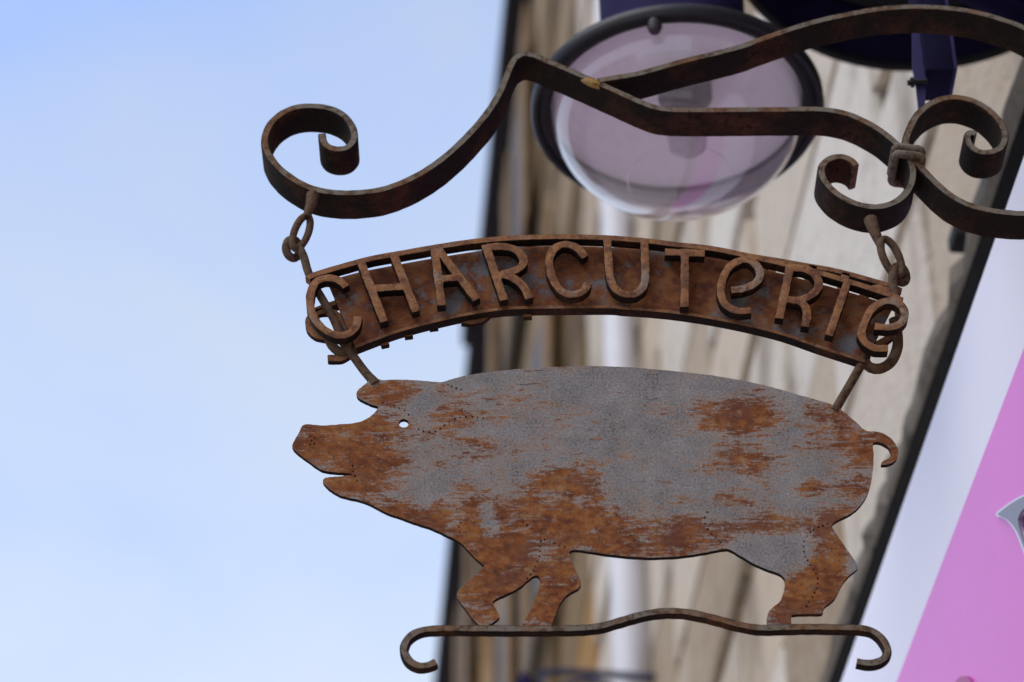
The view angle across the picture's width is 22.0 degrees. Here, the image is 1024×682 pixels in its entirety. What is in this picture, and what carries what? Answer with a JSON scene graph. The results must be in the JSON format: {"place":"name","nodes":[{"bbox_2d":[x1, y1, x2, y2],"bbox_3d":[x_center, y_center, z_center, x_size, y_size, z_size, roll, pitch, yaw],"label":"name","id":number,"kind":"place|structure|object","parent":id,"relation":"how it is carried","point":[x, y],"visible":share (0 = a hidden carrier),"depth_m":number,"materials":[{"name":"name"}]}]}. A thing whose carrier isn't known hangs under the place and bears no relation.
{"place":"outdoors","nodes":[
{"label":"outdoors","id":0,"kind":"place"},
{"bbox_2d":[0,0,503,681],"label":"sky","id":1,"kind":"structure","parent":0,"point":[161,371],"materials":[{"name":"blue"}]},
{"bbox_2d":[433,0,600,681],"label":"tall house","id":2,"kind":"structure","parent":0,"point":[530,188],"depth_m":15.54,"materials":[{"name":"brown stone"}]},
{"bbox_2d":[454,549,473,681],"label":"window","id":3,"kind":"structure","parent":2,"relation":"in","point":[466,673],"depth_m":20.34,"materials":[{"name":"brown wood"}]},
{"bbox_2d":[473,318,495,624],"bbox_3d":[-0.166,0.906,18.450,0.125,1.840,1.840,3,-37,-3],"label":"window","id":4,"kind":"structure","parent":2,"relation":"in","point":[492,322],"depth_m":18.07,"materials":[{"name":"brown wood"}]},
{"bbox_2d":[488,590,518,681],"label":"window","id":5,"kind":"structure","parent":2,"relation":"in","point":[508,647],"depth_m":15.25,"materials":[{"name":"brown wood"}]},
{"bbox_2d":[502,2,530,369],"bbox_3d":[0.040,-0.775,16.220,0.125,1.840,1.840,3,-37,-3],"label":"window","id":6,"kind":"structure","parent":2,"relation":"in","point":[513,327],"depth_m":15.88,"materials":[{"name":"brown wood"}]},
{"bbox_2d":[519,209,553,681],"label":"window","id":7,"kind":"structure","parent":2,"relation":"in","point":[543,354],"depth_m":13.16,"materials":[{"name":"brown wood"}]},
{"bbox_3d":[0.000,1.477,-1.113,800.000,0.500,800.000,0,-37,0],"label":"ground","id":8,"kind":"structure","parent":0,"visible":0},
{"bbox_2d":[577,0,1023,681],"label":"stone house","id":9,"kind":"structure","parent":8,"relation":"on","point":[783,216],"depth_m":5.82,"materials":[{"name":"beige stone"}]},
{"bbox_2d":[516,668,655,681],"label":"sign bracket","id":10,"kind":"object","parent":9,"relation":"attached to","point":[586,674],"visible":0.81,"depth_m":8.47,"materials":[{"name":"metal"}]},
{"bbox_2d":[595,0,646,681],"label":"drainpipe","id":11,"kind":"object","parent":9,"relation":"attached to","point":[628,642],"visible":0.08,"depth_m":8.76,"materials":[{"name":"beige metal"}]},
{"bbox_2d":[261,5,1023,278],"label":"scrolled bracket","id":12,"kind":"object","parent":9,"relation":"attached to","point":[619,96],"visible":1,"depth_m":2.89,"materials":[{"name":"metal"}]},
{"bbox_2d":[282,234,910,373],"bbox_3d":[0.087,-0.043,2.729,0.659,0.181,0.032,0,-37,0],"label":"lettered sign","id":13,"kind":"object","parent":12,"relation":"hanging from","point":[574,274],"visible":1,"depth_m":2.73,"materials":[{"name":"metal"}]},
{"bbox_2d":[292,343,897,673],"bbox_3d":[0.082,0.153,2.584,0.601,0.391,0.011,0,-37,0],"label":"pig sign","id":14,"kind":"object","parent":13,"relation":"hanging from","point":[510,482],"visible":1,"depth_m":2.60,"materials":[{"name":"metal"}]},
{"bbox_2d":[530,0,823,220],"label":"street lamp","id":15,"kind":"object","parent":9,"relation":"attached to","point":[604,157],"visible":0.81,"depth_m":3.52,"materials":[{"name":"glass"}]},
{"bbox_2d":[748,0,1023,108],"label":"flood lamp","id":16,"kind":"object","parent":9,"relation":"attached to","point":[932,62],"visible":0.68,"depth_m":3.92,"materials":[{"name":"blue metal"}]},
{"bbox_2d":[829,110,1023,681],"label":"shop fascia","id":17,"kind":"structure","parent":9,"relation":"attached to","point":[940,597],"depth_m":3.24,"materials":[{"name":"white paint"}]},
{"bbox_2d":[947,226,966,252],"bbox_3d":[0.718,-0.163,4.175,0.050,0.030,0.050,3,-37,-3],"label":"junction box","id":18,"kind":"object","parent":9,"relation":"attached to","point":[956,240],"visible":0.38,"depth_m":4.16,"materials":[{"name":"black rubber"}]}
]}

